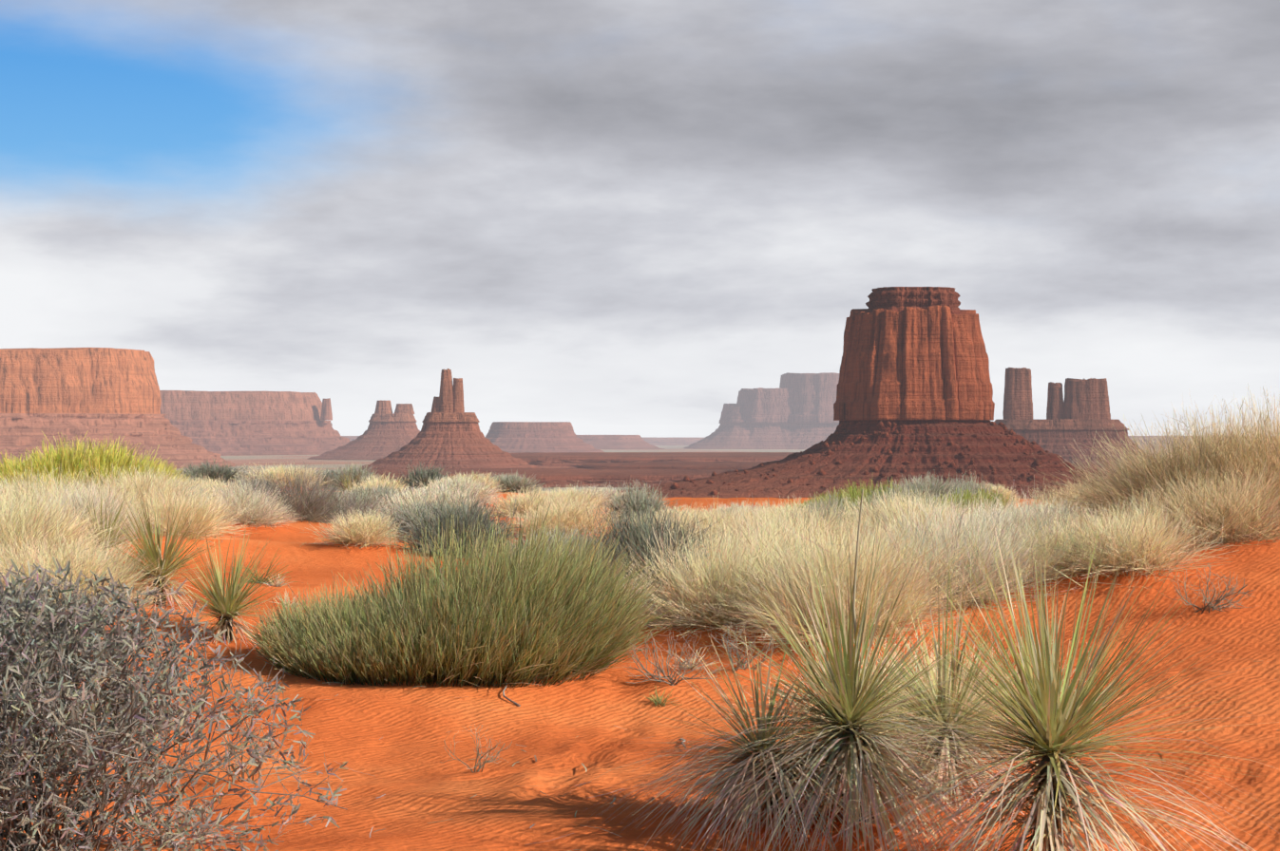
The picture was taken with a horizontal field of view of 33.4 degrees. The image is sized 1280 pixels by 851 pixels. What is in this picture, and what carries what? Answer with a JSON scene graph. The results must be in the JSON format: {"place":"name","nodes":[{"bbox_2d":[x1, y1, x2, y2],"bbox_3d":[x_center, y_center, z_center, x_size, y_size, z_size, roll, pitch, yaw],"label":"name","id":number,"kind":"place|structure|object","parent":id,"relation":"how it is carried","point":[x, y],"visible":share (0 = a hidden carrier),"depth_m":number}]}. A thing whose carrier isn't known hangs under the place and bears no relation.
{"place":"outdoors","nodes":[
{"label":"outdoors","id":0,"kind":"place"},
{"bbox_2d":[0,0,1279,438],"label":"sky","id":1,"kind":"structure","parent":0,"point":[601,217]},
{"bbox_2d":[0,445,1279,850],"bbox_3d":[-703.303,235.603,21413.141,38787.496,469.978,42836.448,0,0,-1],"label":"ground","id":2,"kind":"structure","parent":0,"point":[387,740],"depth_m":9.73},
{"bbox_2d":[0,472,33,508],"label":"clump","id":3,"kind":"object","parent":2,"relation":"on","point":[12,487],"visible":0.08,"depth_m":23.99},
{"bbox_2d":[0,573,128,727],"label":"clump","id":4,"kind":"object","parent":2,"relation":"on","point":[27,582],"depth_m":8.69},
{"bbox_2d":[0,478,138,576],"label":"clump","id":5,"kind":"object","parent":2,"relation":"on","point":[34,522],"visible":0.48,"depth_m":13.69},
{"bbox_2d":[0,461,152,516],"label":"clump","id":6,"kind":"object","parent":2,"relation":"on","point":[16,490],"visible":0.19,"depth_m":17.64},
{"bbox_2d":[10,475,170,552],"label":"clump","id":7,"kind":"object","parent":2,"relation":"on","point":[84,501],"visible":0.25,"depth_m":16.50},
{"bbox_2d":[0,432,192,493],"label":"yellow green shrub","id":8,"kind":"object","parent":2,"relation":"on","point":[71,462],"visible":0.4,"depth_m":32.64},
{"bbox_2d":[0,515,206,635],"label":"shrub","id":9,"kind":"object","parent":2,"relation":"on","point":[78,563],"visible":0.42,"depth_m":12.21},
{"bbox_2d":[63,478,156,564],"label":"yucca","id":10,"kind":"object","parent":2,"relation":"on","point":[108,529],"visible":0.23,"depth_m":15.51},
{"bbox_2d":[0,347,235,469],"bbox_3d":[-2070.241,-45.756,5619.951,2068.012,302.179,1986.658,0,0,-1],"label":"mesa","id":11,"kind":"structure","parent":2,"relation":"on","point":[96,394],"depth_m":5269.39},
{"bbox_2d":[67,457,218,515],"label":"clump","id":12,"kind":"object","parent":2,"relation":"on","point":[147,481],"visible":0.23,"depth_m":20.34},
{"bbox_2d":[50,475,261,543],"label":"clump","id":13,"kind":"object","parent":2,"relation":"on","point":[210,516],"visible":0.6,"depth_m":17.32},
{"bbox_2d":[76,480,245,612],"bbox_3d":[-2.846,0.773,12.765,1.121,0.898,1.152,0,0,-1],"label":"yucca","id":14,"kind":"object","parent":2,"relation":"on","point":[150,552],"visible":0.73,"depth_m":12.70},
{"bbox_2d":[119,476,214,510],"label":"clump","id":15,"kind":"object","parent":2,"relation":"on","point":[192,488],"depth_m":22.68},
{"bbox_2d":[0,556,347,850],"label":"grey shrub","id":16,"kind":"object","parent":2,"relation":"on","point":[28,700],"visible":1,"depth_m":5.93},
{"bbox_2d":[159,472,250,489],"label":"clump","id":17,"kind":"object","parent":2,"relation":"on","point":[203,482],"visible":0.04,"depth_m":32.33},
{"bbox_2d":[170,458,250,485],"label":"shrub","id":18,"kind":"object","parent":2,"relation":"on","point":[213,472],"visible":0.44,"depth_m":37.10},
{"bbox_2d":[181,474,261,502],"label":"clump","id":19,"kind":"object","parent":2,"relation":"on","point":[208,485],"visible":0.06,"depth_m":24.85},
{"bbox_2d":[152,520,303,650],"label":"yucca","id":20,"kind":"object","parent":2,"relation":"on","point":[227,608],"visible":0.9,"depth_m":11.91},
{"bbox_2d":[189,473,305,531],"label":"shrub","id":21,"kind":"object","parent":2,"relation":"on","point":[260,513],"visible":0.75,"depth_m":19.71},
{"bbox_2d":[189,708,311,783],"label":"dry twigs","id":22,"kind":"object","parent":2,"relation":"on","point":[252,774],"visible":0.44,"depth_m":7.99},
{"bbox_2d":[159,390,349,456],"bbox_3d":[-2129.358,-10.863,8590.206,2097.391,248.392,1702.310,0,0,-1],"label":"mesa","id":23,"kind":"structure","parent":2,"relation":"on","point":[251,423],"depth_m":8206.26},
{"bbox_2d":[320,398,332,420],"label":"rock spire","id":24,"kind":"structure","parent":23,"relation":"on","point":[326,412],"depth_m":8412.08},
{"bbox_2d":[224,475,285,498],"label":"shrub","id":25,"kind":"object","parent":2,"relation":"on","point":[253,484],"depth_m":33.57},
{"bbox_2d":[231,461,334,490],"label":"shrub","id":26,"kind":"object","parent":2,"relation":"on","point":[276,473],"visible":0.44,"depth_m":36.87},
{"bbox_2d":[204,460,382,526],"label":"shrub","id":27,"kind":"object","parent":2,"relation":"on","point":[308,509],"visible":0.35,"depth_m":22.25},
{"bbox_2d":[281,479,401,523],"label":"shrub","id":28,"kind":"object","parent":2,"relation":"on","point":[359,498],"visible":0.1,"depth_m":23.44},
{"bbox_2d":[311,465,382,489],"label":"shrub","id":29,"kind":"object","parent":2,"relation":"on","point":[331,474],"visible":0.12,"depth_m":38.49},
{"bbox_2d":[335,467,362,491],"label":"shrub","id":30,"kind":"object","parent":2,"relation":"on","point":[346,485],"visible":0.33,"depth_m":34.95},
{"bbox_2d":[341,436,359,441],"bbox_3d":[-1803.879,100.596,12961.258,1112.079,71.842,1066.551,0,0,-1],"label":"plateau","id":31,"kind":"structure","parent":2,"relation":"on","point":[352,438],"depth_m":12569.13},
{"bbox_2d":[326,460,381,492],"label":"shrub","id":32,"kind":"object","parent":2,"relation":"on","point":[360,473],"visible":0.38,"depth_m":37.17},
{"bbox_2d":[303,507,414,550],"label":"shrub","id":33,"kind":"object","parent":2,"relation":"on","point":[365,531],"visible":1,"depth_m":17.74},
{"bbox_2d":[307,413,420,459],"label":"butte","id":34,"kind":"object","parent":2,"relation":"on","point":[384,435],"visible":0.79,"depth_m":6899.98},
{"bbox_2d":[374,400,392,414],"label":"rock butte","id":35,"kind":"object","parent":34,"relation":"on","point":[384,407],"visible":0.94,"depth_m":6963.33},
{"bbox_2d":[394,403,414,414],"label":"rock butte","id":36,"kind":"object","parent":34,"relation":"on","point":[404,409],"visible":0.98,"depth_m":6963.07},
{"bbox_2d":[342,472,410,493],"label":"shrub","id":37,"kind":"object","parent":2,"relation":"on","point":[388,482],"visible":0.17,"depth_m":33.66},
{"bbox_2d":[343,481,428,509],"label":"shrub","id":38,"kind":"object","parent":2,"relation":"on","point":[386,490],"visible":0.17,"depth_m":30.25},
{"bbox_2d":[395,459,451,490],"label":"shrub","id":39,"kind":"object","parent":2,"relation":"on","point":[425,475],"visible":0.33,"depth_m":37.35},
{"bbox_2d":[345,490,516,538],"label":"shrub","id":40,"kind":"object","parent":2,"relation":"on","point":[409,509],"visible":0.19,"depth_m":19.89},
{"bbox_2d":[373,481,496,523],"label":"shrub","id":41,"kind":"object","parent":2,"relation":"on","point":[429,494],"visible":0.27,"depth_m":27.14},
{"bbox_2d":[359,412,539,470],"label":"spire cone","id":42,"kind":"object","parent":2,"relation":"on","point":[453,440],"visible":0.88,"depth_m":4427.17},
{"bbox_2d":[431,396,439,412],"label":"spire","id":43,"kind":"structure","parent":42,"relation":"on","point":[435,406],"depth_m":4485.43},
{"bbox_2d":[439,368,453,412],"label":"spire","id":44,"kind":"structure","parent":42,"relation":"on","point":[446,401],"depth_m":4481.05},
{"bbox_2d":[452,378,464,412],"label":"spire","id":45,"kind":"structure","parent":42,"relation":"on","point":[458,395],"depth_m":4485.01},
{"bbox_2d":[423,483,483,512],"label":"shrub","id":46,"kind":"object","parent":2,"relation":"on","point":[470,494],"visible":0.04,"depth_m":28.54},
{"bbox_2d":[382,489,534,558],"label":"shrub","id":47,"kind":"object","parent":2,"relation":"on","point":[466,519],"visible":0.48,"depth_m":17.88},
{"bbox_2d":[240,498,676,687],"bbox_3d":[-0.950,0.923,11.352,2.310,1.020,1.872,0,0,-1],"label":"green shrub","id":48,"kind":"object","parent":2,"relation":"on","point":[515,617],"visible":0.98,"depth_m":10.94},
{"bbox_2d":[411,471,514,505],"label":"clump","id":49,"kind":"object","parent":2,"relation":"on","point":[465,484],"visible":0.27,"depth_m":35.14},
{"bbox_2d":[414,471,525,495],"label":"clump","id":50,"kind":"object","parent":2,"relation":"on","point":[486,479],"visible":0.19,"depth_m":36.38},
{"bbox_2d":[439,725,510,772],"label":"dry twigs","id":51,"kind":"object","parent":2,"relation":"on","point":[480,763],"visible":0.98,"depth_m":8.62},
{"bbox_2d":[225,515,743,707],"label":"grass tufts","id":52,"kind":"object","parent":2,"relation":"on","point":[277,584],"visible":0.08,"depth_m":14.24},
{"bbox_2d":[479,470,547,493],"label":"shrub","id":53,"kind":"object","parent":2,"relation":"on","point":[511,483],"visible":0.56,"depth_m":37.88},
{"bbox_2d":[326,468,742,487],"bbox_3d":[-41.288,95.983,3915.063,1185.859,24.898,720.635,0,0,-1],"label":"bench","id":54,"kind":"object","parent":2,"relation":"on","point":[563,477],"visible":0.33,"depth_m":3657.48},
{"bbox_2d":[481,483,588,518],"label":"clump","id":55,"kind":"object","parent":2,"relation":"on","point":[522,504],"visible":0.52,"depth_m":28.04},
{"bbox_2d":[485,421,604,453],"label":"mesa","id":56,"kind":"structure","parent":2,"relation":"on","point":[514,437],"depth_m":9040.57},
{"bbox_2d":[492,518,605,567],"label":"shrub","id":57,"kind":"object","parent":2,"relation":"on","point":[562,536],"visible":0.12,"depth_m":17.74},
{"bbox_2d":[498,493,631,537],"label":"shrub","id":58,"kind":"object","parent":2,"relation":"on","point":[569,513],"visible":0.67,"depth_m":21.45},
{"bbox_2d":[530,484,610,513],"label":"clump","id":59,"kind":"object","parent":2,"relation":"on","point":[566,494],"visible":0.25,"depth_m":33.15},
{"bbox_2d":[542,480,627,507],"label":"clump","id":60,"kind":"object","parent":2,"relation":"on","point":[607,493],"visible":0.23,"depth_m":34.52},
{"bbox_2d":[576,435,665,449],"bbox_3d":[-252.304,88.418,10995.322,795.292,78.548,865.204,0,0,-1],"label":"plateau","id":61,"kind":"structure","parent":2,"relation":"on","point":[617,442],"depth_m":10707.17},
{"bbox_2d":[602,478,682,522],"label":"shrub","id":62,"kind":"object","parent":2,"relation":"on","point":[639,496],"visible":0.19,"depth_m":28.68},
{"bbox_2d":[565,492,732,588],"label":"sage shrub","id":63,"kind":"object","parent":2,"relation":"on","point":[637,535],"visible":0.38,"depth_m":16.47},
{"bbox_2d":[55,528,1257,850],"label":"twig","id":64,"kind":"object","parent":2,"relation":"on","point":[682,741],"visible":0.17,"depth_m":8.01},
{"bbox_2d":[609,499,706,531],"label":"clump","id":65,"kind":"object","parent":2,"relation":"on","point":[660,510],"visible":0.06,"depth_m":27.60},
{"bbox_2d":[616,569,705,636],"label":"shrub","id":66,"kind":"object","parent":2,"relation":"on","point":[656,611],"visible":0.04,"depth_m":12.84},
{"bbox_2d":[621,627,727,686],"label":"dry twigs","id":67,"kind":"object","parent":2,"relation":"on","point":[664,677],"visible":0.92,"depth_m":10.98},
{"bbox_2d":[635,496,795,546],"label":"pale shrub","id":68,"kind":"object","parent":2,"relation":"on","point":[700,517],"visible":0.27,"depth_m":20.69},
{"bbox_2d":[607,493,835,641],"bbox_3d":[0.492,0.976,12.904,1.781,1.130,1.818,0,0,-1],"label":"pale shrub","id":69,"kind":"object","parent":2,"relation":"on","point":[715,572],"visible":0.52,"depth_m":12.70},
{"bbox_2d":[692,495,785,521],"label":"clump","id":70,"kind":"object","parent":2,"relation":"on","point":[729,509],"visible":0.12,"depth_m":28.66},
{"bbox_2d":[711,622,782,673],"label":"dry twigs","id":71,"kind":"object","parent":2,"relation":"on","point":[728,648],"visible":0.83,"depth_m":11.39},
{"bbox_2d":[564,623,962,850],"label":"yucca","id":72,"kind":"object","parent":2,"relation":"on","point":[768,804],"visible":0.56,"depth_m":7.15},
{"bbox_2d":[716,494,829,528],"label":"clump","id":73,"kind":"object","parent":2,"relation":"on","point":[769,507],"visible":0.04,"depth_m":24.06},
{"bbox_2d":[690,493,898,575],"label":"pale shrub","id":74,"kind":"object","parent":2,"relation":"on","point":[789,520],"visible":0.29,"depth_m":17.36},
{"bbox_2d":[779,372,839,449],"bbox_3d":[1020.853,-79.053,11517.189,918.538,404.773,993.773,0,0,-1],"label":"distant mesa","id":75,"kind":"structure","parent":2,"relation":"on","point":[811,422],"depth_m":11215.53},
{"bbox_2d":[781,488,875,535],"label":"shrub","id":76,"kind":"object","parent":2,"relation":"on","point":[827,506],"visible":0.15,"depth_m":22.67},
{"bbox_2d":[630,489,1032,850],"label":"yucca","id":77,"kind":"object","parent":2,"relation":"on","point":[851,706],"visible":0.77,"depth_m":7.09},
{"bbox_2d":[683,496,1021,662],"bbox_3d":[1.233,0.895,12.328,2.001,1.022,1.936,0,0,-1],"label":"pale shrub","id":78,"kind":"object","parent":2,"relation":"on","point":[863,564],"visible":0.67,"depth_m":12.12},
{"bbox_2d":[779,477,938,513],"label":"green shrub","id":79,"kind":"object","parent":2,"relation":"on","point":[854,494],"visible":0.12,"depth_m":26.15},
{"bbox_2d":[613,286,1134,502],"bbox_3d":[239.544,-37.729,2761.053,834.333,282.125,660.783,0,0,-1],"label":"butte","id":80,"kind":"object","parent":2,"relation":"on","point":[913,358],"visible":0.83,"depth_m":2707.49},
{"bbox_2d":[631,420,1110,500],"bbox_3d":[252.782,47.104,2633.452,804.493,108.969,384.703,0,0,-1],"label":"scattered boulders","id":81,"kind":"object","parent":80,"relation":"on","point":[821,471],"visible":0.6,"depth_m":2669.30},
{"bbox_2d":[806,481,989,559],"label":"clump","id":82,"kind":"object","parent":2,"relation":"on","point":[875,510],"visible":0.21,"depth_m":17.83},
{"bbox_2d":[854,479,946,515],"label":"clump","id":83,"kind":"object","parent":2,"relation":"on","point":[894,490],"visible":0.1,"depth_m":24.57},
{"bbox_2d":[694,623,1140,773],"bbox_3d":[1.149,1.217,8.602,1.820,0.841,1.800,0,0,-1],"label":"grass clump","id":84,"kind":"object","parent":2,"relation":"on","point":[957,683],"depth_m":8.56},
{"bbox_2d":[887,470,1008,502],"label":"shrub","id":85,"kind":"object","parent":2,"relation":"on","point":[931,486],"visible":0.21,"depth_m":31.49},
{"bbox_2d":[828,482,1088,624],"bbox_3d":[1.888,0.816,12.756,1.920,0.970,1.704,0,0,-1],"label":"pale shrub","id":86,"kind":"object","parent":2,"relation":"on","point":[968,536],"visible":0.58,"depth_m":12.62},
{"bbox_2d":[917,491,999,523],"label":"clump","id":87,"kind":"object","parent":2,"relation":"on","point":[951,509],"visible":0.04,"depth_m":22.81},
{"bbox_2d":[932,486,992,500],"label":"shrub","id":88,"kind":"object","parent":2,"relation":"on","point":[972,491],"visible":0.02,"depth_m":28.04},
{"bbox_2d":[807,554,1125,827],"bbox_3d":[1.113,0.985,7.798,1.206,1.076,1.206,0,0,-20],"label":"yucca","id":89,"kind":"object","parent":2,"relation":"on","point":[946,684],"visible":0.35,"depth_m":7.78},
{"bbox_2d":[938,477,1008,499],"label":"shrub","id":90,"kind":"object","parent":2,"relation":"on","point":[968,483],"visible":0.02,"depth_m":32.52},
{"bbox_2d":[933,484,1015,515],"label":"green shrub","id":91,"kind":"object","parent":2,"relation":"on","point":[975,496],"visible":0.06,"depth_m":25.44},
{"bbox_2d":[982,481,1018,503],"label":"shrub","id":92,"kind":"object","parent":2,"relation":"on","point":[1001,488],"visible":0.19,"depth_m":34.35},
{"bbox_2d":[763,501,1279,850],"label":"yucca","id":93,"kind":"object","parent":2,"relation":"on","point":[1053,725],"visible":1,"depth_m":6.47},
{"bbox_2d":[924,475,1121,560],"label":"clump","id":94,"kind":"object","parent":2,"relation":"on","point":[1017,515],"visible":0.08,"depth_m":15.98},
{"bbox_2d":[936,477,1127,529],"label":"clump","id":95,"kind":"object","parent":2,"relation":"on","point":[1063,497],"visible":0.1,"depth_m":21.17},
{"bbox_2d":[956,488,1116,542],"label":"clump","id":96,"kind":"object","parent":2,"relation":"on","point":[1060,512],"visible":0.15,"depth_m":19.91},
{"bbox_2d":[984,487,1198,581],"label":"pale shrub","id":97,"kind":"object","parent":2,"relation":"on","point":[1061,533],"visible":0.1,"depth_m":12.96},
{"bbox_2d":[1039,470,1145,513],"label":"clump","id":98,"kind":"object","parent":2,"relation":"on","point":[1085,490],"visible":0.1,"depth_m":27.20},
{"bbox_2d":[984,487,1242,594],"bbox_3d":[2.698,0.772,12.940,1.906,0.806,1.534,0,0,30],"label":"shrub","id":99,"kind":"object","parent":2,"relation":"on","point":[1139,542],"visible":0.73,"depth_m":12.67},
{"bbox_2d":[1027,401,1279,539],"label":"grass clump","id":100,"kind":"object","parent":2,"relation":"on","point":[1136,481],"visible":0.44,"depth_m":16.04},
{"bbox_2d":[1069,454,1279,555],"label":"shrub","id":101,"kind":"object","parent":2,"relation":"on","point":[1245,513],"visible":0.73,"depth_m":13.70},
{"bbox_2d":[1097,387,1279,521],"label":"grass clump","id":102,"kind":"object","parent":2,"relation":"on","point":[1265,448],"visible":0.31,"depth_m":15.82},
{"bbox_2d":[1160,562,1255,613],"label":"dry twigs","id":103,"kind":"object","parent":2,"relation":"on","point":[1210,604],"visible":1,"depth_m":11.70},
{"bbox_2d":[509,452,796,468],"bbox_3d":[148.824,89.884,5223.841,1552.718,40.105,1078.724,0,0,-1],"label":"bench","id":104,"kind":"object","parent":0,"point":[557,460],"visible":0.19,"depth_m":4834.95},
{"bbox_2d":[576,461,766,469],"bbox_3d":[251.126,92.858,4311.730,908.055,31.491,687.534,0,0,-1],"label":"bench","id":105,"kind":"object","parent":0,"point":[684,466],"visible":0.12,"depth_m":4185.98},
{"bbox_2d":[641,437,704,445],"bbox_3d":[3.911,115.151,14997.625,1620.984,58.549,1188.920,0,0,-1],"label":"plateau","id":106,"kind":"structure","parent":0,"point":[654,441],"depth_m":14503.14},
{"bbox_2d":[683,403,757,449],"bbox_3d":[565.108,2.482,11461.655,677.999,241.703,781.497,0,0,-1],"label":"mesa step","id":107,"kind":"object","parent":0,"point":[732,431],"visible":0.67,"depth_m":11277.38},
{"bbox_2d":[736,387,793,449],"bbox_3d":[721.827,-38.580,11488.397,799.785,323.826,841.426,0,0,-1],"label":"distant mesa","id":108,"kind":"structure","parent":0,"point":[768,413],"depth_m":11254.95},
{"bbox_2d":[994,419,1156,462],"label":"butte base","id":109,"kind":"object","parent":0,"point":[1059,437],"visible":0.44,"depth_m":4461.89},
{"bbox_2d":[1002,367,1032,420],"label":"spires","id":110,"kind":"object","parent":109,"relation":"on","point":[1018,403],"visible":1,"depth_m":4492.43},
{"bbox_2d":[1046,382,1064,420],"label":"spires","id":111,"kind":"object","parent":109,"relation":"on","point":[1055,410],"visible":0.96,"depth_m":4502.88},
{"bbox_2d":[1063,378,1110,420],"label":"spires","id":112,"kind":"object","parent":109,"relation":"on","point":[1087,399],"visible":0.92,"depth_m":4489.86},
{"bbox_2d":[1070,462,1210,483],"bbox_3d":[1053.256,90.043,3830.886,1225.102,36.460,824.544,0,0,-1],"label":"ground","id":113,"kind":"structure","parent":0,"point":[1090,467],"depth_m":3656.50},
{"bbox_2d":[1127,436,1273,449],"bbox_3d":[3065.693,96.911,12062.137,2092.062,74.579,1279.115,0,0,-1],"label":"desert plain","id":114,"kind":"structure","parent":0,"point":[1144,437],"depth_m":11556.55}
]}

